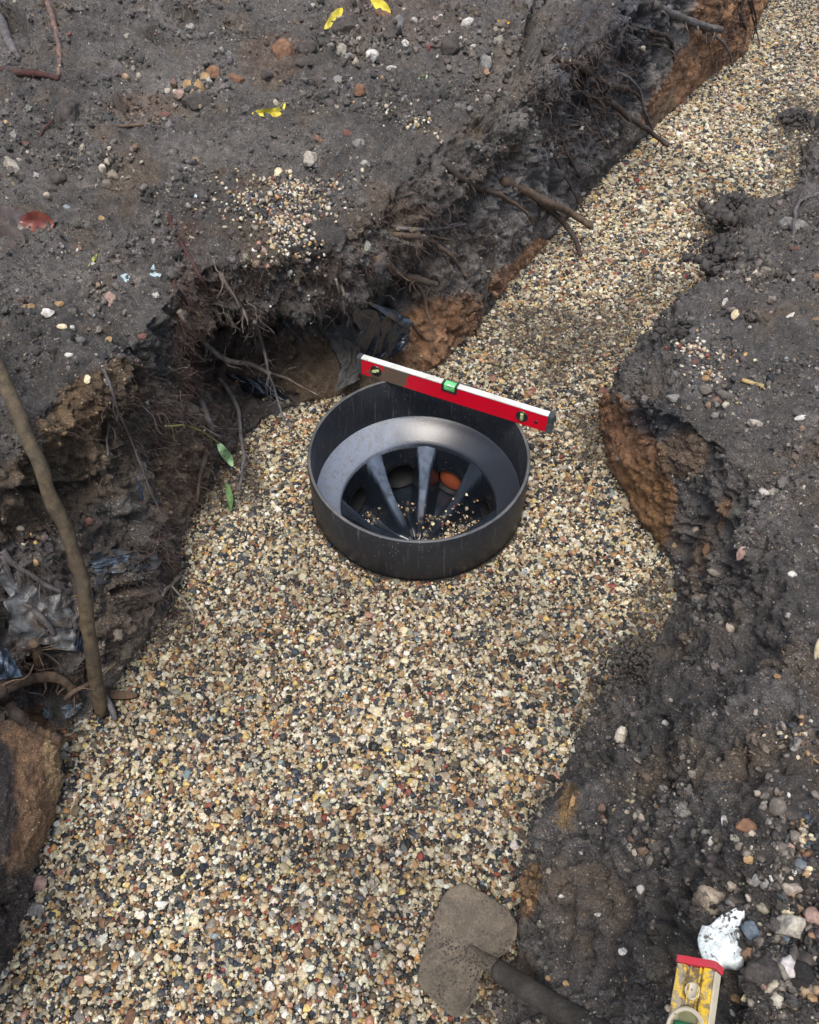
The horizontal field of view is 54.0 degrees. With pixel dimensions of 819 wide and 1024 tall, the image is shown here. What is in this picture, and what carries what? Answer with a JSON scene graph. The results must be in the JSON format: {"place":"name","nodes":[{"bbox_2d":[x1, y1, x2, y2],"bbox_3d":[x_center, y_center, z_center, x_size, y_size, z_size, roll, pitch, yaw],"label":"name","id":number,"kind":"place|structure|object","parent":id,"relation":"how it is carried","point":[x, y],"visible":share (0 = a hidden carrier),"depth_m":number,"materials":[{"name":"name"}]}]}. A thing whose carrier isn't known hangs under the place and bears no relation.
{"place":"outdoors","nodes":[
{"label":"outdoors","id":0,"kind":"place"},
{"bbox_2d":[0,0,769,976],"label":"soil bank","id":1,"kind":"structure","parent":0,"point":[36,742],"depth_m":1.86,"materials":[{"name":"soil"}]},
{"bbox_2d":[0,646,21,678],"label":"plastic sheet","id":2,"kind":"object","parent":1,"relation":"on","point":[9,668],"visible":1,"depth_m":1.28,"materials":[{"name":"plastic"}]},
{"bbox_2d":[0,13,21,59],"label":"twig","id":3,"kind":"object","parent":1,"relation":"on","point":[6,37],"visible":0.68,"depth_m":2.20,"materials":[{"name":"wood"}]},
{"bbox_2d":[3,156,20,172],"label":"stone","id":4,"kind":"object","parent":1,"relation":"on","point":[8,161],"visible":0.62,"depth_m":1.82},
{"bbox_2d":[0,206,24,229],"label":"leaf","id":5,"kind":"object","parent":1,"relation":"on","point":[12,213],"visible":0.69,"depth_m":1.63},
{"bbox_2d":[0,225,24,247],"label":"leaf","id":6,"kind":"object","parent":1,"relation":"on","point":[11,232],"visible":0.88,"depth_m":1.60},
{"bbox_2d":[0,683,26,724],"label":"root","id":7,"kind":"object","parent":1,"relation":"on","point":[11,706],"visible":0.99,"depth_m":1.26,"materials":[{"name":"brown plant"}]},
{"bbox_2d":[0,66,59,80],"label":"twig","id":8,"kind":"object","parent":1,"relation":"on","point":[29,73],"visible":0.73,"depth_m":2.07,"materials":[{"name":"wood"}]},
{"bbox_2d":[0,548,61,606],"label":"root","id":9,"kind":"object","parent":1,"relation":"attached to","point":[10,560],"visible":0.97,"depth_m":1.33,"materials":[{"name":"brown plant"}]},
{"bbox_2d":[20,211,53,231],"bbox_3d":[-0.754,-0.585,1.623,0.070,0.036,0.027,0,50,0],"label":"leaf","id":10,"kind":"object","parent":1,"relation":"on","point":[33,219],"visible":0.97,"depth_m":1.62,"materials":[{"name":"plant"}]},
{"bbox_2d":[0,568,79,651],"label":"plastic sheet","id":11,"kind":"object","parent":1,"relation":"on","point":[25,623],"visible":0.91,"depth_m":1.36,"materials":[{"name":"plastic"}]},
{"bbox_2d":[0,556,56,652],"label":"root","id":12,"kind":"object","parent":11,"relation":"on","point":[40,616],"visible":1,"depth_m":1.35,"materials":[{"name":"brown plant"}]},
{"bbox_2d":[0,664,83,714],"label":"root","id":13,"kind":"object","parent":1,"relation":"attached to","point":[29,679],"visible":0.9,"depth_m":1.39,"materials":[{"name":"brown plant"}]},
{"bbox_2d":[24,637,65,694],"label":"root","id":14,"kind":"object","parent":1,"relation":"attached to","point":[35,646],"visible":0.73,"depth_m":1.36,"materials":[{"name":"brown plant"}]},
{"bbox_2d":[45,0,61,76],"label":"twig","id":15,"kind":"object","parent":1,"relation":"on","point":[51,13],"visible":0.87,"depth_m":2.18,"materials":[{"name":"wood"}]},
{"bbox_2d":[43,169,66,185],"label":"stone","id":16,"kind":"object","parent":1,"relation":"on","point":[55,177],"visible":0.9,"depth_m":1.81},
{"bbox_2d":[53,97,79,129],"bbox_3d":[-0.823,-0.948,1.923,0.058,0.065,0.056,9,51,7],"label":"stone","id":17,"kind":"object","parent":1,"relation":"on","point":[65,108],"visible":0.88,"depth_m":1.91,"materials":[{"name":"stone"}]},
{"bbox_2d":[60,702,83,718],"bbox_3d":[-0.603,0.355,1.431,0.046,0.013,0.029,0,50,0],"label":"plastic sheet","id":18,"kind":"object","parent":1,"relation":"on","point":[68,711],"visible":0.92,"depth_m":1.43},
{"bbox_2d":[73,628,83,650],"bbox_3d":[-0.580,0.225,1.409,0.033,0.062,0.018,0,50,0],"label":"plastic sheet","id":19,"kind":"object","parent":1,"relation":"on","point":[78,643],"visible":0.81,"depth_m":1.41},
{"bbox_2d":[62,681,94,700],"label":"root","id":20,"kind":"object","parent":1,"relation":"on","point":[68,695],"visible":0.98,"depth_m":1.41,"materials":[{"name":"brown plant"}]},
{"bbox_2d":[20,648,77,688],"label":"root","id":21,"kind":"object","parent":20,"relation":"on","point":[49,656],"visible":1,"depth_m":1.38,"materials":[{"name":"brown plant"}]},
{"bbox_2d":[88,546,161,587],"bbox_3d":[-0.516,0.097,1.477,0.142,0.124,0.042,-32,57,-24],"label":"plastic sheet","id":22,"kind":"object","parent":1,"relation":"on","point":[154,572],"visible":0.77,"depth_m":1.47,"materials":[{"name":"plastic"}]},
{"bbox_2d":[102,368,159,508],"bbox_3d":[-0.502,-0.123,1.440,0.016,0.302,0.070,-23,54,-18],"label":"root","id":23,"kind":"object","parent":1,"relation":"attached to","point":[110,388],"visible":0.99,"depth_m":1.42,"materials":[{"name":"brown plant"}]},
{"bbox_2d":[117,121,159,132],"bbox_3d":[-0.640,-0.902,1.915,0.102,0.058,0.022,0,50,0],"label":"twig","id":24,"kind":"object","parent":1,"relation":"on","point":[141,124],"visible":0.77,"depth_m":1.90,"materials":[{"name":"wood"}]},
{"bbox_2d":[135,477,161,504],"bbox_3d":[-0.507,-0.034,1.544,0.017,0.095,0.044,27,55,21],"label":"plastic sheet","id":25,"kind":"object","parent":1,"relation":"on","point":[140,488],"visible":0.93,"depth_m":1.54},
{"bbox_2d":[155,575,194,628],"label":"root","id":26,"kind":"object","parent":1,"relation":"on","point":[174,581],"visible":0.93,"depth_m":1.58,"materials":[{"name":"brown plant"}]},
{"bbox_2d":[169,280,202,403],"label":"root","id":27,"kind":"object","parent":1,"relation":"hanging from","point":[186,356],"visible":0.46,"depth_m":1.65,"materials":[{"name":"brown plant"}]},
{"bbox_2d":[166,196,211,296],"bbox_3d":[-0.480,-0.550,1.671,0.069,0.080,0.316,-16,52,-13],"label":"root","id":28,"kind":"object","parent":1,"relation":"on","point":[185,250],"visible":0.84,"depth_m":1.60,"materials":[{"name":"brown plant"}]},
{"bbox_2d":[164,424,218,447],"bbox_3d":[-0.445,-0.156,1.653,0.024,0.166,0.136,14,51,12],"label":"leaf stalk","id":29,"kind":"object","parent":1,"relation":"on","point":[203,432],"visible":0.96,"depth_m":1.65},
{"bbox_2d":[181,93,213,109],"bbox_3d":[-0.519,-1.004,1.963,0.080,0.036,0.033,0,50,0],"label":"stone","id":30,"kind":"object","parent":1,"relation":"on","point":[192,101],"visible":0.95,"depth_m":1.96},
{"bbox_2d":[195,449,218,511],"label":"root","id":31,"kind":"object","parent":1,"relation":"hanging from","point":[202,468],"visible":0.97,"depth_m":1.73,"materials":[{"name":"brown plant"}]},
{"bbox_2d":[197,396,222,438],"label":"root","id":32,"kind":"object","parent":1,"relation":"attached to","point":[202,404],"visible":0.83,"depth_m":1.74,"materials":[{"name":"grey plant"}]},
{"bbox_2d":[206,65,220,80],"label":"stone","id":33,"kind":"object","parent":1,"relation":"on","point":[213,71],"visible":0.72,"depth_m":2.05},
{"bbox_2d":[217,443,233,465],"bbox_3d":[-0.409,-0.126,1.784,0.026,0.065,0.021,-4,50,-3],"label":"leaf","id":34,"kind":"object","parent":1,"relation":"on","point":[226,453],"visible":0.99,"depth_m":1.78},
{"bbox_2d":[227,73,244,82],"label":"stone","id":35,"kind":"object","parent":1,"relation":"on","point":[237,78],"visible":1,"depth_m":2.03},
{"bbox_2d":[217,376,257,506],"bbox_3d":[-0.393,-0.172,1.858,0.066,0.097,0.348,-11,51,-9],"label":"root","id":36,"kind":"object","parent":1,"relation":"hanging from","point":[233,399],"visible":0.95,"depth_m":1.86,"materials":[{"name":"brown plant"}]},
{"bbox_2d":[213,259,269,352],"bbox_3d":[-0.356,-0.441,1.745,0.071,0.324,0.229,4,50,3],"label":"root","id":37,"kind":"object","parent":1,"relation":"attached to","point":[225,284],"visible":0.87,"depth_m":1.64,"materials":[{"name":"brown plant"}]},
{"bbox_2d":[176,308,317,394],"bbox_3d":[-0.372,-0.377,1.758,0.270,0.344,0.163,-25,54,-20],"label":"root","id":38,"kind":"object","parent":1,"relation":"attached to","point":[211,349],"visible":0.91,"depth_m":1.81,"materials":[{"name":"brown plant"}]},
{"bbox_2d":[225,373,293,401],"bbox_3d":[-0.360,-0.307,1.961,0.175,0.069,0.021,10,51,8],"label":"plastic sheet","id":39,"kind":"object","parent":1,"relation":"on","point":[259,386],"visible":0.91,"depth_m":1.96,"materials":[{"name":"plastic"}]},
{"bbox_2d":[260,69,272,80],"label":"stone","id":40,"kind":"object","parent":1,"relation":"on","point":[266,75],"visible":1,"depth_m":2.04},
{"bbox_2d":[252,102,285,116],"bbox_3d":[-0.325,-0.964,1.921,0.035,0.027,0.117,29,56,22],"label":"leaf","id":41,"kind":"object","parent":1,"relation":"on","point":[274,111],"visible":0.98,"depth_m":1.91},
{"bbox_2d":[253,320,293,427],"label":"root","id":42,"kind":"object","parent":1,"relation":"hanging from","point":[257,329],"visible":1,"depth_m":1.81,"materials":[{"name":"brown plant"}]},
{"bbox_2d":[272,38,292,58],"bbox_3d":[-0.337,-1.220,2.127,0.057,0.052,0.047,0,50,0],"label":"stone","id":43,"kind":"object","parent":1,"relation":"on","point":[281,47],"visible":0.8,"depth_m":2.12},
{"bbox_2d":[275,320,307,360],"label":"root","id":44,"kind":"object","parent":1,"relation":"attached to","point":[289,327],"visible":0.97,"depth_m":1.95,"materials":[{"name":"brown plant"}]},
{"bbox_2d":[295,57,313,66],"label":"stone","id":45,"kind":"object","parent":1,"relation":"on","point":[303,62],"visible":1,"depth_m":2.09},
{"bbox_2d":[296,39,316,55],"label":"stone","id":46,"kind":"object","parent":1,"relation":"on","point":[310,45],"visible":0.97,"depth_m":2.12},
{"bbox_2d":[303,151,316,167],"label":"stone","id":47,"kind":"object","parent":1,"relation":"on","point":[310,158],"visible":0.98,"depth_m":1.84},
{"bbox_2d":[311,73,327,85],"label":"stone","id":48,"kind":"object","parent":1,"relation":"on","point":[317,80],"visible":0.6,"depth_m":2.06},
{"bbox_2d":[324,8,342,28],"bbox_3d":[-0.208,-1.367,2.227,0.019,0.031,0.215,5,50,4],"label":"leaf","id":49,"kind":"object","parent":1,"relation":"on","point":[336,13],"visible":0.84,"depth_m":2.23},
{"bbox_2d":[318,278,355,343],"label":"root","id":50,"kind":"object","parent":1,"relation":"attached to","point":[339,297],"visible":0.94,"depth_m":1.74,"materials":[{"name":"brown plant"}]},
{"bbox_2d":[323,319,362,362],"bbox_3d":[-0.156,-0.417,1.967,0.081,0.055,0.098,-24,54,-19],"label":"fabric scrap","id":51,"kind":"object","parent":1,"relation":"on","point":[342,342],"visible":0.91,"depth_m":1.97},
{"bbox_2d":[331,15,358,35],"bbox_3d":[-0.174,-1.310,2.170,0.074,0.050,0.036,0,50,0],"label":"stone","id":52,"kind":"object","parent":1,"relation":"on","point":[347,24],"visible":0.94,"depth_m":2.16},
{"bbox_2d":[334,348,359,391],"bbox_3d":[-0.150,-0.345,1.949,0.063,0.062,0.094,0,50,0],"label":"fabric scrap","id":53,"kind":"object","parent":1,"relation":"hanging from","point":[348,374],"visible":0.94,"depth_m":1.95,"materials":[{"name":"fabric"}]},
{"bbox_2d":[100,27,606,613],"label":"pale rootlets","id":54,"kind":"object","parent":1,"relation":"on","point":[270,351],"visible":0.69,"depth_m":1.68,"materials":[{"name":"brown plant"}]},
{"bbox_2d":[354,84,365,96],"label":"stone","id":55,"kind":"object","parent":1,"relation":"on","point":[359,89],"visible":1,"depth_m":1.95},
{"bbox_2d":[365,49,379,62],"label":"stone","id":56,"kind":"object","parent":1,"relation":"on","point":[375,55],"visible":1,"depth_m":2.10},
{"bbox_2d":[371,0,390,12],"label":"leaf","id":57,"kind":"object","parent":1,"relation":"on","point":[381,4],"visible":0.98,"depth_m":2.29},
{"bbox_2d":[0,0,761,709],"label":"fine roots","id":58,"kind":"object","parent":1,"relation":"on","point":[200,368],"visible":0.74,"depth_m":1.70,"materials":[{"name":"plant"}]},
{"bbox_2d":[352,306,410,360],"bbox_3d":[-0.069,-0.431,1.856,0.047,0.250,0.218,31,57,24],"label":"plastic sheet","id":59,"kind":"object","parent":1,"relation":"on","point":[383,337],"visible":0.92,"depth_m":1.88,"materials":[{"name":"plastic"}]},
{"bbox_2d":[382,28,396,40],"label":"stone","id":60,"kind":"object","parent":1,"relation":"on","point":[387,33],"visible":1,"depth_m":2.15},
{"bbox_2d":[366,301,413,327],"bbox_3d":[-0.056,-0.454,1.832,0.035,0.195,0.195,27,55,21],"label":"plastic sheet","id":61,"kind":"object","parent":1,"relation":"on","point":[395,317],"visible":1,"depth_m":1.87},
{"bbox_2d":[374,253,438,334],"bbox_3d":[0.005,-0.512,1.856,0.105,0.276,0.201,15,52,12],"label":"root","id":62,"kind":"object","parent":1,"relation":"on","point":[412,279],"visible":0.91,"depth_m":1.89,"materials":[{"name":"brown plant"}]},
{"bbox_2d":[0,0,818,1023],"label":"soil crumbs","id":63,"kind":"object","parent":1,"relation":"on","point":[720,250],"visible":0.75,"depth_m":1.61,"materials":[{"name":"soil"}]},
{"bbox_2d":[0,0,818,1023],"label":"loose pebbles","id":64,"kind":"object","parent":1,"relation":"on","point":[778,806],"visible":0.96,"depth_m":1.58,"materials":[{"name":"stone"}]},
{"bbox_2d":[391,222,465,246],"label":"root","id":65,"kind":"object","parent":1,"relation":"attached to","point":[432,230],"visible":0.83,"depth_m":1.85,"materials":[{"name":"brown plant"}]},
{"bbox_2d":[392,232,467,277],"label":"root","id":66,"kind":"object","parent":1,"relation":"attached to","point":[438,245],"visible":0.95,"depth_m":1.89,"materials":[{"name":"brown plant"}]},
{"bbox_2d":[440,33,459,55],"bbox_3d":[0.106,-1.219,2.098,0.050,0.045,0.037,-15,52,-12],"label":"stone","id":67,"kind":"object","parent":1,"relation":"on","point":[450,44],"visible":1,"depth_m":2.09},
{"bbox_2d":[441,159,487,201],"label":"root","id":68,"kind":"object","parent":1,"relation":"attached to","point":[452,170],"visible":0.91,"depth_m":1.89,"materials":[{"name":"brown plant"}]},
{"bbox_2d":[479,54,491,70],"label":"stone","id":69,"kind":"object","parent":1,"relation":"on","point":[486,61],"visible":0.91,"depth_m":2.06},
{"bbox_2d":[479,239,495,326],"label":"root","id":70,"kind":"object","parent":1,"relation":"attached to","point":[493,259],"visible":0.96,"depth_m":2.15,"materials":[{"name":"brown plant"}]},
{"bbox_2d":[485,187,537,235],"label":"root","id":71,"kind":"object","parent":1,"relation":"attached to","point":[505,198],"visible":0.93,"depth_m":2.13,"materials":[{"name":"brown plant"}]},
{"bbox_2d":[499,176,593,229],"bbox_3d":[0.382,-0.870,2.252,0.358,0.252,0.063,-25,54,-19],"label":"root","id":72,"kind":"object","parent":1,"relation":"attached to","point":[529,192],"visible":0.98,"depth_m":2.22,"materials":[{"name":"brown plant"}]},
{"bbox_2d":[537,203,582,256],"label":"root","id":73,"kind":"object","parent":1,"relation":"attached to","point":[559,218],"visible":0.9,"depth_m":2.35,"materials":[{"name":"brown plant"}]},
{"bbox_2d":[542,142,584,211],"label":"root","id":74,"kind":"object","parent":1,"relation":"hanging from","point":[566,179],"visible":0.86,"depth_m":2.40,"materials":[{"name":"brown plant"}]},
{"bbox_2d":[543,52,604,106],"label":"root","id":75,"kind":"object","parent":1,"relation":"attached to","point":[574,85],"visible":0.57,"depth_m":2.38,"materials":[{"name":"brown plant"}]},
{"bbox_2d":[562,142,603,188],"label":"root","id":76,"kind":"object","parent":1,"relation":"attached to","point":[570,159],"visible":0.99,"depth_m":2.43,"materials":[{"name":"brown plant"}]},
{"bbox_2d":[579,71,603,144],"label":"root","id":77,"kind":"object","parent":1,"relation":"hanging from","point":[589,106],"visible":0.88,"depth_m":2.45,"materials":[{"name":"brown plant"}]},
{"bbox_2d":[541,45,651,128],"bbox_3d":[0.615,-1.292,2.489,0.083,0.486,0.789,31,57,23],"label":"root","id":78,"kind":"object","parent":1,"relation":"attached to","point":[575,65],"visible":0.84,"depth_m":2.35,"materials":[{"name":"brown plant"}]},
{"bbox_2d":[616,71,658,132],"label":"root","id":79,"kind":"object","parent":1,"relation":"attached to","point":[628,77],"visible":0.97,"depth_m":2.67,"materials":[{"name":"brown plant"}]},
{"bbox_2d":[608,98,669,150],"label":"root","id":80,"kind":"object","parent":1,"relation":"attached to","point":[617,107],"visible":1,"depth_m":2.70,"materials":[{"name":"brown plant"}]},
{"bbox_2d":[646,29,683,61],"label":"root","id":81,"kind":"object","parent":1,"relation":"attached to","point":[670,42],"visible":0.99,"depth_m":2.63,"materials":[{"name":"brown plant"}]},
{"bbox_2d":[651,0,732,66],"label":"root","id":82,"kind":"object","parent":1,"relation":"attached to","point":[669,13],"visible":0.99,"depth_m":2.79,"materials":[{"name":"brown plant"}]},
{"bbox_2d":[737,0,759,44],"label":"root","id":83,"kind":"object","parent":1,"relation":"hanging from","point":[740,18],"visible":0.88,"depth_m":3.23,"materials":[{"name":"brown plant"}]},
{"bbox_2d":[0,0,818,1023],"bbox_3d":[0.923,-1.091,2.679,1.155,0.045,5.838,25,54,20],"label":"gravel","id":84,"kind":"structure","parent":0,"point":[718,114],"depth_m":1.48,"materials":[{"name":"gravel"}]},
{"bbox_2d":[27,902,44,916],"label":"stone","id":85,"kind":"object","parent":84,"relation":"on","point":[35,908],"visible":1,"depth_m":1.24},
{"bbox_2d":[32,875,46,891],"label":"stone","id":86,"kind":"object","parent":84,"relation":"on","point":[40,883],"visible":0.98,"depth_m":1.26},
{"bbox_2d":[0,358,115,717],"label":"stick","id":87,"kind":"object","parent":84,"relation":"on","point":[53,504],"visible":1,"depth_m":1.28,"materials":[{"name":"wood"}]},
{"bbox_2d":[105,689,117,723],"bbox_3d":[-0.543,0.358,1.448,0.026,0.067,0.063,-27,55,-21],"label":"stick","id":88,"kind":"object","parent":84,"relation":"on","point":[111,710],"visible":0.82,"depth_m":1.44,"materials":[{"name":"wood"}]},
{"bbox_2d":[106,690,137,699],"bbox_3d":[-0.536,0.336,1.471,0.075,0.022,0.020,0,50,0],"label":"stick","id":89,"kind":"object","parent":84,"relation":"on","point":[119,695],"visible":0.78,"depth_m":1.47,"materials":[{"name":"brown wood"}]},
{"bbox_2d":[124,1009,135,1023],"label":"stone","id":90,"kind":"object","parent":84,"relation":"on","point":[130,1016],"visible":1,"depth_m":1.15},
{"bbox_2d":[225,483,232,511],"bbox_3d":[-0.398,-0.034,1.777,0.014,0.006,0.090,-12,51,-10],"label":"leaf","id":91,"kind":"object","parent":84,"relation":"on","point":[229,495],"visible":1,"depth_m":1.78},
{"bbox_2d":[307,379,530,580],"bbox_3d":[0.020,-0.020,1.843,0.475,0.339,0.492,0,50,0],"label":"inspection chamber","id":92,"kind":"object","parent":84,"relation":"in","point":[420,450],"visible":0.81,"depth_m":1.90,"materials":[{"name":"plastic"}]},
{"bbox_2d":[362,478,478,539],"bbox_3d":[0.028,0.019,1.943,0.327,0.125,0.172,14,51,11],"label":"channel grit","id":93,"kind":"object","parent":92,"relation":"on","point":[450,530],"visible":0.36,"depth_m":1.98,"materials":[{"name":"gravel"}]},
{"bbox_2d":[356,353,555,433],"bbox_3d":[0.094,-0.267,1.796,0.476,0.051,0.022,20,53,16],"label":"spirit level","id":94,"kind":"object","parent":92,"relation":"on","point":[476,399],"visible":1,"depth_m":1.79,"materials":[{"name":"red paint"}]},
{"bbox_2d":[417,884,611,1023],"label":"shovel","id":95,"kind":"object","parent":84,"relation":"on","point":[472,935],"visible":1,"depth_m":1.17,"materials":[{"name":"metal"}]},
{"bbox_2d":[461,111,818,1023],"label":"soil bank","id":96,"kind":"structure","parent":0,"point":[651,511],"depth_m":1.25,"materials":[{"name":"soil"}]},
{"bbox_2d":[666,954,723,1023],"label":"spirit level","id":97,"kind":"object","parent":96,"relation":"on","point":[694,999],"visible":1,"depth_m":0.73,"materials":[{"name":"yellow paint"}]},
{"bbox_2d":[678,1011,696,1023],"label":"vial window","id":98,"kind":"structure","parent":97,"relation":"in","point":[685,1016],"depth_m":0.72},
{"bbox_2d":[692,885,725,914],"bbox_3d":[0.326,0.420,0.861,0.041,0.035,0.033,0,50,0],"label":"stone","id":99,"kind":"object","parent":96,"relation":"on","point":[705,896],"visible":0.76,"depth_m":0.85,"materials":[{"name":"stone"}]},
{"bbox_2d":[697,908,744,969],"bbox_3d":[0.317,0.429,0.812,0.046,0.039,0.072,16,52,13],"label":"plaster fragment","id":100,"kind":"object","parent":96,"relation":"on","point":[717,939],"visible":0.92,"depth_m":0.80,"materials":[{"name":"paint"}]},
{"bbox_2d":[735,818,756,831],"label":"stone","id":101,"kind":"object","parent":96,"relation":"on","point":[745,825],"visible":1,"depth_m":0.87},
{"bbox_2d":[741,920,759,940],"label":"stone","id":102,"kind":"object","parent":96,"relation":"on","point":[750,931],"visible":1,"depth_m":0.80,"materials":[{"name":"stone"}]},
{"bbox_2d":[743,955,781,985],"bbox_3d":[0.336,0.436,0.762,0.036,0.025,0.028,20,53,16],"label":"stone","id":103,"kind":"object","parent":96,"relation":"on","point":[764,970],"visible":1,"depth_m":0.76,"materials":[{"name":"stone"}]},
{"bbox_2d":[777,217,792,229],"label":"stone","id":104,"kind":"object","parent":96,"relation":"on","point":[784,222],"visible":0.91,"depth_m":2.13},
{"bbox_2d":[774,914,805,938],"bbox_3d":[0.377,0.411,0.797,0.024,0.024,0.023,20,53,16],"label":"stone","id":105,"kind":"object","parent":96,"relation":"on","point":[790,925],"visible":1,"depth_m":0.79,"materials":[{"name":"stone"}]},
{"bbox_2d":[785,803,803,821],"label":"stone","id":106,"kind":"object","parent":96,"relation":"on","point":[792,810],"visible":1,"depth_m":0.88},
{"bbox_2d":[789,220,808,229],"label":"stone","id":107,"kind":"object","parent":96,"relation":"on","point":[799,223],"visible":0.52,"depth_m":2.11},
{"bbox_2d":[791,170,818,241],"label":"twig","id":108,"kind":"object","parent":96,"relation":"on","point":[801,200],"visible":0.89,"depth_m":2.18,"materials":[{"name":"wood"}]},
{"bbox_2d":[798,950,815,965],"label":"stone","id":109,"kind":"object","parent":96,"relation":"on","point":[806,956],"visible":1,"depth_m":0.77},
{"bbox_2d":[803,906,818,924],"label":"stone","id":110,"kind":"object","parent":96,"relation":"on","point":[811,914],"visible":1,"depth_m":0.80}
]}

